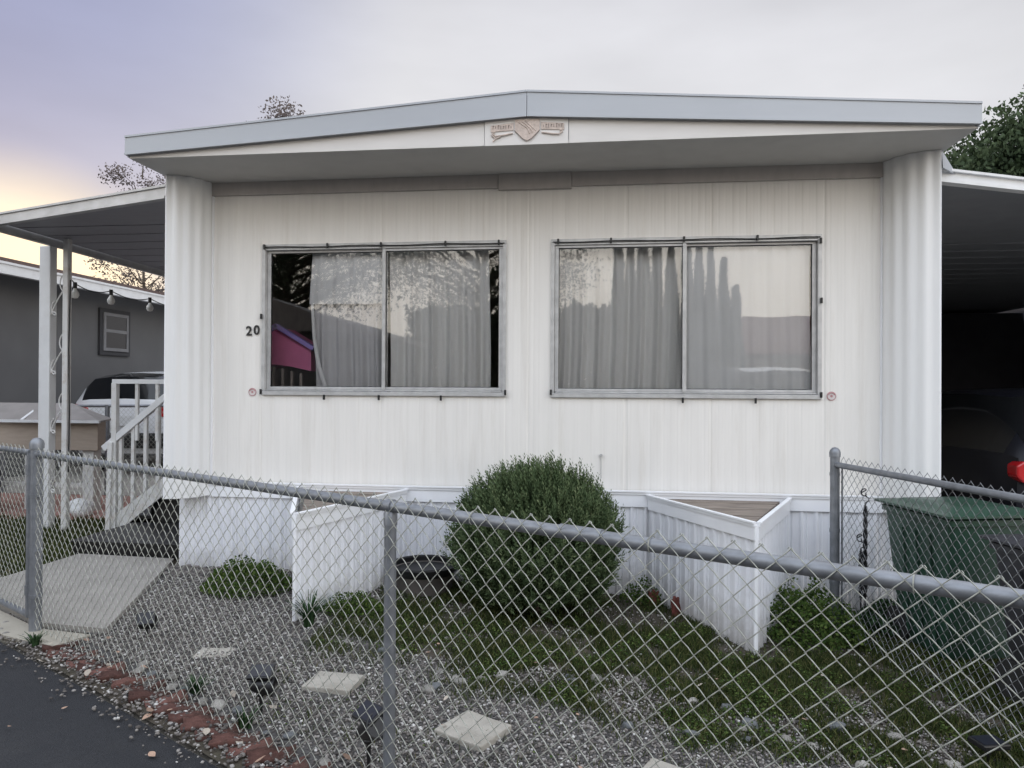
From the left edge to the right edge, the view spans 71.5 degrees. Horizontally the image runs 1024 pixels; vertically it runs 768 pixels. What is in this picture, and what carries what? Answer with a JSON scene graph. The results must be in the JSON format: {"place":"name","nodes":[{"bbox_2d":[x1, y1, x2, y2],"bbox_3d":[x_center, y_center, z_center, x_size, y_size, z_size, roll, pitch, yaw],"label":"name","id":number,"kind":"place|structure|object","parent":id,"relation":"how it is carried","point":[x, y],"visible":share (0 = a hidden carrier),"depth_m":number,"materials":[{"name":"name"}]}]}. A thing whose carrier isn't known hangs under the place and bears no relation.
{"place":"outdoors","nodes":[
{"label":"outdoors","id":0,"kind":"place"},
{"bbox_2d":[0,610,89,645],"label":"path apron","id":1,"kind":"object","parent":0,"point":[16,628],"visible":0.46,"depth_m":4.26,"materials":[{"name":"beige concrete"}]},
{"bbox_2d":[0,512,104,576],"bbox_3d":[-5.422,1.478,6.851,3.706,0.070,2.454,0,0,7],"label":"side grass","id":2,"kind":"structure","parent":0,"point":[75,526],"depth_m":6.87,"materials":[{"name":"plant"}]},
{"bbox_2d":[70,522,178,557],"bbox_3d":[-3.284,1.455,6.655,1.165,0.130,0.870,0,0,7],"label":"step","id":3,"kind":"object","parent":2,"relation":"on","point":[145,539],"visible":0.4,"depth_m":6.30,"materials":[{"name":"grey"}]},
{"bbox_2d":[0,493,149,520],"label":"brick patio","id":4,"kind":"structure","parent":0,"point":[100,512],"depth_m":8.92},
{"bbox_2d":[0,403,110,510],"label":"raised box","id":5,"kind":"object","parent":4,"relation":"on","point":[18,424],"visible":0.67,"depth_m":8.54,"materials":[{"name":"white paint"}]},
{"bbox_2d":[70,498,94,516],"bbox_3d":[-4.969,1.415,8.189,0.269,0.208,0.282,0,0,7],"label":"white sack","id":6,"kind":"object","parent":4,"relation":"on","point":[86,504],"visible":0.66,"depth_m":8.11,"materials":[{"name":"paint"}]},
{"bbox_2d":[101,379,178,529],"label":"entry steps","id":7,"kind":"structure","parent":4,"relation":"on","point":[113,446],"depth_m":7.19,"materials":[{"name":"white wood"}]},
{"bbox_2d":[6,455,162,495],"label":"neighbour driveway","id":8,"kind":"structure","parent":0,"point":[128,485],"depth_m":11.29,"materials":[{"name":"concrete"}]},
{"bbox_2d":[0,404,163,494],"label":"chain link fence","id":9,"kind":"object","parent":8,"relation":"on","point":[107,413],"visible":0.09,"depth_m":9.81,"materials":[{"name":"metal"}]},
{"bbox_2d":[76,371,163,469],"bbox_3d":[-6.376,0.656,14.066,1.824,1.772,4.550,0,0,3],"label":"parked car","id":10,"kind":"object","parent":8,"relation":"on","point":[97,391],"visible":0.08,"depth_m":11.93,"materials":[{"name":"white paint"}]},
{"bbox_2d":[0,554,173,633],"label":"garden path","id":11,"kind":"structure","parent":0,"point":[118,583],"depth_m":5.16,"materials":[{"name":"concrete"}]},
{"bbox_2d":[0,642,217,767],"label":"road","id":12,"kind":"structure","parent":0,"point":[37,733],"depth_m":3.11,"materials":[{"name":"asphalt"}]},
{"bbox_2d":[0,492,227,767],"bbox_3d":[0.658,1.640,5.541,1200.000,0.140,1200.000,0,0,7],"label":"ground","id":13,"kind":"structure","parent":0,"point":[173,738],"depth_m":3.34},
{"bbox_2d":[0,257,164,477],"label":"neighbour house","id":14,"kind":"structure","parent":13,"relation":"on","point":[122,335],"depth_m":13.04,"materials":[{"name":"grey paint"}]},
{"bbox_2d":[98,307,129,355],"bbox_3d":[-7.839,-1.013,14.041,0.075,0.900,0.880,0,0,7],"label":"window","id":15,"kind":"structure","parent":14,"relation":"in","point":[113,325],"depth_m":13.96,"materials":[{"name":"grey glass"}]},
{"bbox_2d":[84,160,165,292],"bbox_3d":[-10.105,-2.370,19.488,2.676,8.276,2.815,0,0,7],"label":"bare tree","id":16,"kind":"object","parent":13,"relation":"on","point":[139,279],"visible":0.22,"depth_m":19.36,"materials":[{"name":"brown plant"}]},
{"bbox_2d":[258,95,304,118],"bbox_3d":[-6.199,-2.872,19.551,4.457,9.328,4.467,0,0,7],"label":"bare tree","id":17,"kind":"object","parent":13,"relation":"on","point":[280,114],"visible":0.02,"depth_m":18.40,"materials":[{"name":"brown plant"}]},
{"bbox_2d":[124,89,982,610],"bbox_3d":[0.830,-0.113,11.256,5.911,3.741,12.852,0,0,7],"label":"mobile home","id":18,"kind":"object","parent":13,"relation":"on","point":[526,177],"visible":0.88,"depth_m":5.48,"materials":[{"name":"paint"}]},
{"bbox_2d":[0,184,164,529],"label":"patio cover","id":19,"kind":"object","parent":18,"relation":"attached to","point":[125,228],"visible":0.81,"depth_m":7.39,"materials":[{"name":"metal"}]},
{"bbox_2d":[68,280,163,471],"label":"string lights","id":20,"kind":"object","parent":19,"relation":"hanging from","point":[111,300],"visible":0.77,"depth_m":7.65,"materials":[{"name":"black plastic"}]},
{"bbox_2d":[271,323,315,389],"bbox_3d":[-2.072,0.095,6.480,0.717,1.260,0.405,0,0,7],"label":"toy playhouse","id":21,"kind":"object","parent":18,"relation":"in","point":[292,348],"visible":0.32,"depth_m":6.32,"materials":[{"name":"pink plastic"}]},
{"bbox_2d":[311,304,328,389],"bbox_3d":[-1.583,-0.278,5.905,0.190,0.776,0.036,0,0,7],"label":"curtain","id":22,"kind":"object","parent":18,"relation":"hanging from","point":[320,371],"visible":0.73,"depth_m":5.90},
{"bbox_2d":[310,252,381,303],"bbox_3d":[-1.357,-0.969,5.895,0.674,0.610,0.040,0,0,7],"label":"short curtain","id":23,"kind":"object","parent":18,"relation":"hanging from","point":[346,278],"visible":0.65,"depth_m":5.90,"materials":[{"name":"fabric"}]},
{"bbox_2d":[315,303,386,391],"bbox_3d":[-1.352,-0.524,5.936,0.638,1.500,0.085,0,0,7],"label":"curtain","id":24,"kind":"object","parent":18,"relation":"hanging from","point":[349,340],"visible":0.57,"depth_m":5.93,"materials":[{"name":"fabric"}]},
{"bbox_2d":[259,240,505,400],"bbox_3d":[-1.058,-0.507,5.734,2.046,1.276,0.016,0,0,7],"label":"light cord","id":25,"kind":"object","parent":18,"relation":"attached to","point":[381,245],"visible":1,"depth_m":5.73,"materials":[{"name":"black plastic"}]},
{"bbox_2d":[261,240,506,396],"bbox_3d":[-1.053,-0.525,5.779,2.034,1.240,0.082,0,0,7],"label":"window","id":26,"kind":"structure","parent":18,"relation":"in","point":[266,349],"depth_m":5.76,"materials":[{"name":"metal"}]},
{"bbox_2d":[390,250,490,391],"bbox_3d":[-0.591,-0.520,5.836,0.854,1.500,0.100,0,0,7],"label":"curtain","id":27,"kind":"object","parent":18,"relation":"hanging from","point":[440,318],"visible":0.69,"depth_m":5.84,"materials":[{"name":"fabric"}]},
{"bbox_2d":[555,247,680,393],"bbox_3d":[0.859,-0.513,5.681,1.079,1.500,0.086,0,0,7],"label":"curtain","id":28,"kind":"object","parent":18,"relation":"hanging from","point":[619,317],"visible":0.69,"depth_m":5.68,"materials":[{"name":"fabric"}]},
{"bbox_2d":[550,234,821,398],"bbox_3d":[1.320,-0.511,5.494,2.038,1.242,0.082,0,0,7],"label":"window","id":29,"kind":"structure","parent":18,"relation":"in","point":[816,247],"depth_m":5.46,"materials":[{"name":"metal"}]},
{"bbox_2d":[550,235,822,403],"bbox_3d":[1.313,-0.493,5.449,2.043,1.278,0.016,0,0,7],"label":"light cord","id":30,"kind":"object","parent":18,"relation":"attached to","point":[757,238],"visible":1,"depth_m":5.43,"materials":[{"name":"black plastic"}]},
{"bbox_2d":[686,245,811,394],"bbox_3d":[1.811,-0.509,5.499,0.983,1.300,0.034,0,0,7],"label":"curtain","id":31,"kind":"object","parent":18,"relation":"hanging from","point":[748,318],"visible":0.81,"depth_m":5.50,"materials":[{"name":"fabric"}]},
{"bbox_2d":[941,151,1023,312],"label":"carport","id":32,"kind":"object","parent":18,"relation":"attached to","point":[982,242],"visible":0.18,"depth_m":7.12,"materials":[{"name":"white paint"}]},
{"bbox_2d":[943,85,1023,176],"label":"evergreen tree","id":33,"kind":"object","parent":13,"relation":"on","point":[999,152],"visible":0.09,"depth_m":18.32,"materials":[{"name":"green plant"}]},
{"bbox_2d":[999,308,1023,387],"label":"neighbour building","id":34,"kind":"structure","parent":13,"relation":"on","point":[1020,310],"depth_m":12.95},
{"bbox_2d":[0,0,1023,291],"label":"sky","id":35,"kind":"structure","parent":0,"point":[77,77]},
{"bbox_2d":[2,561,1023,767],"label":"garden soil","id":36,"kind":"structure","parent":0,"point":[217,752],"depth_m":3.98,"materials":[{"name":"soil"}]},
{"bbox_2d":[19,631,47,646],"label":"spiky plant","id":37,"kind":"object","parent":36,"relation":"on","point":[34,640],"visible":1,"depth_m":4.10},
{"bbox_2d":[97,670,141,682],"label":"edging brick","id":38,"kind":"object","parent":36,"relation":"on","point":[108,675],"visible":0.48,"depth_m":3.65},
{"bbox_2d":[134,666,144,672],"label":"loose stone","id":39,"kind":"object","parent":38,"relation":"on","point":[140,668],"visible":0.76,"depth_m":3.73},
{"bbox_2d":[0,613,365,767],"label":"edge grit","id":40,"kind":"object","parent":36,"relation":"on","point":[199,733],"visible":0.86,"depth_m":3.35,"materials":[{"name":"gravel"}]},
{"bbox_2d":[244,744,295,767],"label":"edging brick","id":41,"kind":"object","parent":36,"relation":"on","point":[253,755],"visible":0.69,"depth_m":2.92,"materials":[{"name":"brick"}]},
{"bbox_2d":[290,486,407,621],"bbox_3d":[-1.361,1.200,5.148,0.936,0.738,1.178,0,0,7],"label":"planter box","id":42,"kind":"object","parent":36,"relation":"on","point":[366,548],"visible":0.59,"depth_m":4.99,"materials":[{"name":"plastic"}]},
{"bbox_2d":[396,555,456,596],"bbox_3d":[-0.669,1.451,5.389,0.532,0.200,0.532,0,0,7],"label":"black tub","id":43,"kind":"object","parent":36,"relation":"on","point":[444,573],"visible":0.66,"depth_m":5.22,"materials":[{"name":"plastic"}]},
{"bbox_2d":[72,572,853,767],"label":"gravel bed","id":44,"kind":"object","parent":36,"relation":"on","point":[311,759],"visible":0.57,"depth_m":3.41,"materials":[{"name":"gravel"}]},
{"bbox_2d":[41,640,80,652],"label":"edging brick","id":45,"kind":"object","parent":44,"relation":"on","point":[47,647],"visible":0.48,"depth_m":4.05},
{"bbox_2d":[46,646,85,657],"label":"edging brick","id":46,"kind":"object","parent":44,"relation":"on","point":[51,654],"visible":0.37,"depth_m":3.99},
{"bbox_2d":[60,650,98,661],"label":"edging brick","id":47,"kind":"object","parent":44,"relation":"on","point":[81,654],"visible":0.36,"depth_m":3.94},
{"bbox_2d":[66,656,103,667],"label":"edging brick","id":48,"kind":"object","parent":44,"relation":"on","point":[71,664],"visible":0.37,"depth_m":3.85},
{"bbox_2d":[76,661,116,671],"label":"edging brick","id":49,"kind":"object","parent":44,"relation":"on","point":[80,666],"visible":0.3,"depth_m":3.79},
{"bbox_2d":[84,661,125,679],"bbox_3d":[-2.130,1.522,3.735,0.200,0.068,0.114,-4,7,-29],"label":"edging brick","id":50,"kind":"object","parent":44,"relation":"on","point":[105,668],"visible":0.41,"depth_m":3.74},
{"bbox_2d":[111,674,155,688],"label":"edging brick","id":51,"kind":"object","parent":44,"relation":"on","point":[126,681],"visible":0.54,"depth_m":3.59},
{"bbox_2d":[123,679,166,693],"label":"edging brick","id":52,"kind":"object","parent":44,"relation":"on","point":[141,687],"visible":0.33,"depth_m":3.54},
{"bbox_2d":[136,611,157,635],"bbox_3d":[-2.169,1.456,4.231,0.112,0.256,0.085,0,40,-23],"label":"garden spotlight","id":53,"kind":"object","parent":44,"relation":"on","point":[148,617],"visible":0.73,"depth_m":4.17,"materials":[{"name":"black plastic"}]},
{"bbox_2d":[128,688,172,703],"bbox_3d":[-1.757,1.530,3.461,0.203,0.063,0.104,7,-3,-29],"label":"edging brick","id":54,"kind":"object","parent":44,"relation":"on","point":[142,695],"visible":0.58,"depth_m":3.44,"materials":[{"name":"brick"}]},
{"bbox_2d":[144,689,187,708],"bbox_3d":[-1.649,1.530,3.409,0.199,0.068,0.113,-5,3,-30],"label":"edging brick","id":55,"kind":"object","parent":44,"relation":"on","point":[174,699],"visible":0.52,"depth_m":3.40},
{"bbox_2d":[166,683,177,690],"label":"loose stone","id":56,"kind":"object","parent":44,"relation":"on","point":[172,686],"visible":0.76,"depth_m":3.52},
{"bbox_2d":[166,673,177,680],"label":"loose stone","id":57,"kind":"object","parent":44,"relation":"on","point":[172,676],"visible":0.79,"depth_m":3.63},
{"bbox_2d":[151,702,198,716],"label":"edging brick","id":58,"kind":"object","parent":44,"relation":"on","point":[171,706],"visible":0.5,"depth_m":3.30,"materials":[{"name":"brick"}]},
{"bbox_2d":[168,705,213,724],"bbox_3d":[-1.469,1.533,3.262,0.199,0.068,0.108,4,-6,-34],"label":"edging brick","id":59,"kind":"object","parent":44,"relation":"on","point":[178,719],"visible":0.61,"depth_m":3.24,"materials":[{"name":"brick"}]},
{"bbox_2d":[179,673,214,694],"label":"spiky plant","id":60,"kind":"object","parent":44,"relation":"on","point":[196,688],"visible":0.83,"depth_m":3.48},
{"bbox_2d":[198,697,207,705],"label":"loose stone","id":61,"kind":"object","parent":44,"relation":"on","point":[201,699],"visible":0.84,"depth_m":3.37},
{"bbox_2d":[180,715,229,732],"bbox_3d":[-1.379,1.539,3.193,0.207,0.066,0.107,6,3,-21],"label":"edging brick","id":62,"kind":"object","parent":44,"relation":"on","point":[196,721],"visible":0.57,"depth_m":3.18,"materials":[{"name":"brick"}]},
{"bbox_2d":[192,648,235,657],"bbox_3d":[-1.678,1.538,4.010,0.206,0.053,0.151,1,0,-3],"label":"stepping stone","id":63,"kind":"object","parent":44,"relation":"on","point":[220,650],"visible":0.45,"depth_m":4.02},
{"bbox_2d":[211,699,224,708],"bbox_3d":[-1.389,1.516,3.359,0.064,0.031,0.079,9,8,-11],"label":"loose stone","id":64,"kind":"object","parent":44,"relation":"on","point":[217,705],"visible":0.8,"depth_m":3.35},
{"bbox_2d":[194,723,243,741],"bbox_3d":[-1.285,1.547,3.124,0.203,0.063,0.109,1,-3,-29],"label":"edging brick","id":65,"kind":"object","parent":44,"relation":"on","point":[229,729],"visible":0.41,"depth_m":3.12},
{"bbox_2d":[160,564,289,581],"bbox_3d":[-2.339,1.519,5.711,1.047,0.057,0.367,0,0,7],"label":"cobble strip","id":66,"kind":"object","parent":44,"relation":"on","point":[189,566],"visible":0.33,"depth_m":5.73,"materials":[{"name":"stone"}]},
{"bbox_2d":[208,731,259,748],"bbox_3d":[-1.193,1.543,3.054,0.207,0.066,0.100,4,-5,-17],"label":"edging brick","id":67,"kind":"object","parent":44,"relation":"on","point":[222,739],"visible":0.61,"depth_m":3.04,"materials":[{"name":"brick"}]},
{"bbox_2d":[231,706,247,713],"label":"loose stone","id":68,"kind":"object","parent":44,"relation":"on","point":[239,708],"visible":0.69,"depth_m":3.29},
{"bbox_2d":[198,555,291,600],"bbox_3d":[-1.949,1.386,5.236,0.685,0.270,0.562,0,0,7],"label":"leafy plant","id":69,"kind":"object","parent":44,"relation":"on","point":[255,574],"visible":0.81,"depth_m":5.13,"materials":[{"name":"green plant"}]},
{"bbox_2d":[227,703,262,729],"bbox_3d":[-1.194,1.481,3.162,0.162,0.093,0.157,0,0,-16],"label":"spiky plant","id":70,"kind":"object","parent":44,"relation":"on","point":[245,720],"visible":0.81,"depth_m":3.15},
{"bbox_2d":[225,736,273,757],"bbox_3d":[-1.096,1.546,2.985,0.200,0.068,0.102,-5,1,-17],"label":"edging brick","id":71,"kind":"object","parent":44,"relation":"on","point":[269,740],"visible":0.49,"depth_m":2.98,"materials":[{"name":"brick"}]},
{"bbox_2d":[247,664,277,715],"bbox_3d":[-1.150,1.446,3.272,0.124,0.290,0.096,0,0,-3],"label":"garden spotlight","id":72,"kind":"object","parent":44,"relation":"on","point":[264,678],"visible":0.77,"depth_m":3.25,"materials":[{"name":"black plastic"}]},
{"bbox_2d":[259,755,308,767],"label":"edging brick","id":73,"kind":"object","parent":44,"relation":"on","point":[304,763],"visible":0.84,"depth_m":2.86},
{"bbox_2d":[283,731,296,739],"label":"loose stone","id":74,"kind":"object","parent":44,"relation":"on","point":[290,734],"visible":0.82,"depth_m":3.08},
{"bbox_2d":[286,589,335,627],"bbox_3d":[-1.263,1.416,4.488,0.361,0.224,0.322,0,0,-18],"label":"spiky plant","id":75,"kind":"object","parent":44,"relation":"on","point":[310,616],"visible":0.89,"depth_m":4.46,"materials":[{"name":"plant"}]},
{"bbox_2d":[319,757,332,766],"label":"loose stone","id":76,"kind":"object","parent":44,"relation":"on","point":[322,762],"visible":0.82,"depth_m":2.87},
{"bbox_2d":[301,671,364,696],"bbox_3d":[-0.911,1.539,3.637,0.262,0.053,0.204,1,0,13],"label":"stepping stone","id":77,"kind":"object","parent":44,"relation":"on","point":[336,681],"visible":0.69,"depth_m":3.61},
{"bbox_2d":[319,590,383,619],"bbox_3d":[-1.066,1.462,4.761,0.468,0.146,0.299,0,0,7],"label":"leafy plant","id":78,"kind":"object","parent":44,"relation":"on","point":[366,602],"visible":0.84,"depth_m":4.73,"materials":[{"name":"green plant"}]},
{"bbox_2d":[352,699,382,767],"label":"garden spotlight","id":79,"kind":"object","parent":44,"relation":"on","point":[367,722],"visible":0.76,"depth_m":2.85,"materials":[{"name":"black plastic"}]},
{"bbox_2d":[422,684,435,693],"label":"loose stone","id":80,"kind":"object","parent":44,"relation":"on","point":[427,689],"visible":0.79,"depth_m":3.59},
{"bbox_2d":[430,682,440,690],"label":"loose stone","id":81,"kind":"object","parent":44,"relation":"on","point":[435,685],"visible":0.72,"depth_m":3.63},
{"bbox_2d":[453,678,467,685],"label":"loose stone","id":82,"kind":"object","parent":44,"relation":"on","point":[456,681],"visible":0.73,"depth_m":3.70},
{"bbox_2d":[434,710,510,751],"bbox_3d":[-0.172,1.570,3.203,0.267,0.052,0.245,1,0,35],"label":"stepping stone","id":83,"kind":"object","parent":44,"relation":"on","point":[501,730],"visible":0.75,"depth_m":3.17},
{"bbox_2d":[621,720,633,728],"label":"loose stone","id":84,"kind":"object","parent":44,"relation":"on","point":[625,724],"visible":0.81,"depth_m":3.31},
{"bbox_2d":[643,758,680,767],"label":"stepping stone","id":85,"kind":"object","parent":44,"relation":"on","point":[651,762],"visible":0.72,"depth_m":2.95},
{"bbox_2d":[682,729,699,738],"bbox_3d":[0.823,1.611,3.269,0.096,0.041,0.079,-12,-25,39],"label":"loose stone","id":86,"kind":"object","parent":44,"relation":"on","point":[688,731],"visible":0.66,"depth_m":3.24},
{"bbox_2d":[855,760,869,767],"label":"loose stone","id":87,"kind":"object","parent":44,"relation":"on","point":[860,763],"visible":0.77,"depth_m":3.04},
{"bbox_2d":[495,670,507,678],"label":"loose stone","id":88,"kind":"object","parent":36,"relation":"on","point":[497,675],"visible":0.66,"depth_m":3.81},
{"bbox_2d":[28,438,1023,767],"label":"chain link fence","id":89,"kind":"object","parent":36,"relation":"on","point":[914,582],"visible":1,"depth_m":2.37,"materials":[{"name":"metal"}]},
{"bbox_2d":[0,443,29,617],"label":"chain link gate","id":90,"kind":"structure","parent":89,"relation":"attached to","point":[14,607],"depth_m":4.45,"materials":[{"name":"metal"}]},
{"bbox_2d":[439,450,630,621],"bbox_3d":[0.170,1.042,4.951,1.358,1.187,1.135,0,0,7],"label":"round bush","id":91,"kind":"object","parent":36,"relation":"on","point":[540,492],"visible":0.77,"depth_m":4.65,"materials":[{"name":"green plant"}]},
{"bbox_2d":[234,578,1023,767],"bbox_3d":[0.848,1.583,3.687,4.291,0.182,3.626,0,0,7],"label":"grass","id":92,"kind":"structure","parent":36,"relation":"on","point":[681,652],"depth_m":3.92,"materials":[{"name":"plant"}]},
{"bbox_2d":[618,575,664,605],"bbox_3d":[0.959,1.524,5.280,0.348,0.205,0.228,0,0,7],"label":"leafy plant","id":93,"kind":"object","parent":36,"relation":"on","point":[631,593],"visible":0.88,"depth_m":5.26,"materials":[{"name":"green plant"}]},
{"bbox_2d":[648,589,659,605],"bbox_3d":[1.047,1.578,5.243,0.094,0.128,0.022,6,-10,-10],"label":"clay piece","id":94,"kind":"object","parent":36,"relation":"on","point":[654,600],"visible":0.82,"depth_m":5.23,"materials":[{"name":"ceramic"}]},
{"bbox_2d":[670,596,680,615],"bbox_3d":[1.163,1.577,5.047,0.022,0.141,0.104,-12,-15,44],"label":"clay piece","id":95,"kind":"object","parent":36,"relation":"on","point":[675,600],"visible":0.87,"depth_m":5.03,"materials":[{"name":"ceramic"}]},
{"bbox_2d":[646,494,791,654],"bbox_3d":[1.495,1.270,4.863,1.074,0.848,1.061,0,0,7],"label":"planter box","id":96,"kind":"object","parent":36,"relation":"on","point":[748,525],"visible":0.66,"depth_m":4.80,"materials":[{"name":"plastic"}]},
{"bbox_2d":[742,717,758,729],"bbox_3d":[1.136,1.625,3.396,0.075,0.029,0.093,-8,12,-43],"label":"loose stone","id":97,"kind":"object","parent":36,"relation":"on","point":[747,719],"visible":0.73,"depth_m":3.39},
{"bbox_2d":[767,576,870,655],"bbox_3d":[1.980,1.478,4.761,0.759,0.380,0.867,0,0,7],"label":"leafy plant","id":98,"kind":"object","parent":36,"relation":"on","point":[803,603],"visible":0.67,"depth_m":4.59,"materials":[{"name":"green plant"}]},
{"bbox_2d":[825,721,845,731],"bbox_3d":[1.542,1.640,3.398,0.106,0.049,0.088,-16,-12,4],"label":"loose stone","id":99,"kind":"object","parent":36,"relation":"on","point":[836,724],"visible":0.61,"depth_m":3.37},
{"bbox_2d":[856,534,864,610],"bbox_3d":[2.476,1.411,5.051,0.053,0.695,0.034,0,0,-19],"label":"garden hook","id":100,"kind":"object","parent":36,"relation":"on","point":[860,561],"visible":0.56,"depth_m":5.05,"materials":[{"name":"black metal"}]},
{"bbox_2d":[861,488,868,619],"bbox_3d":[2.520,1.252,5.077,0.053,1.015,0.034,0,0,-19],"label":"garden hook","id":101,"kind":"object","parent":36,"relation":"on","point":[865,531],"visible":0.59,"depth_m":5.07,"materials":[{"name":"black metal"}]},
{"bbox_2d":[856,598,900,637],"bbox_3d":[2.641,1.567,4.850,0.551,0.233,0.549,0,0,7],"label":"leafy plant","id":102,"kind":"object","parent":36,"relation":"on","point":[880,609],"visible":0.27,"depth_m":4.84,"materials":[{"name":"plant"}]},
{"bbox_2d":[887,732,904,740],"bbox_3d":[1.790,1.647,3.317,0.080,0.044,0.111,-10,-20,36],"label":"loose stone","id":103,"kind":"object","parent":36,"relation":"on","point":[894,735],"visible":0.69,"depth_m":3.29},
{"bbox_2d":[829,447,1023,750],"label":"chain link fence","id":104,"kind":"object","parent":36,"relation":"on","point":[836,464],"visible":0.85,"depth_m":3.93,"materials":[{"name":"metal"}]},
{"bbox_2d":[944,759,962,767],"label":"loose stone","id":105,"kind":"object","parent":36,"relation":"on","point":[951,762],"visible":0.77,"depth_m":3.07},
{"bbox_2d":[968,734,1010,761],"bbox_3d":[2.101,1.640,3.132,0.130,0.147,0.100,0,0,-8],"label":"solar light","id":106,"kind":"object","parent":36,"relation":"on","point":[986,743],"visible":0.95,"depth_m":3.11,"materials":[{"name":"black plastic"}]},
{"bbox_2d":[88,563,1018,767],"bbox_3d":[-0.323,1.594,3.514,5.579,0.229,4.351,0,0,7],"label":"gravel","id":107,"kind":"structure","parent":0,"point":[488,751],"depth_m":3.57,"materials":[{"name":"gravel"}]},
{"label":"carport floor","id":108,"kind":"structure","parent":0,"visible":0},
{"bbox_2d":[874,496,1023,659],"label":"waste bin","id":109,"kind":"object","parent":108,"relation":"on","point":[1007,518],"visible":0.7,"depth_m":4.27,"materials":[{"name":"green plastic"}]},
{"bbox_2d":[941,313,1022,391],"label":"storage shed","id":110,"kind":"structure","parent":108,"relation":"on","point":[981,350],"depth_m":12.87,"materials":[{"name":"black"}]},
{"bbox_2d":[941,388,1023,508],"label":"parked car","id":111,"kind":"object","parent":108,"relation":"on","point":[982,436],"visible":0.3,"depth_m":6.82,"materials":[{"name":"paint"}]},
{"bbox_2d":[979,534,1023,702],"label":"waste bin","id":112,"kind":"object","parent":108,"relation":"on","point":[1012,556],"visible":0.72,"depth_m":3.71,"materials":[{"name":"grey plastic"}]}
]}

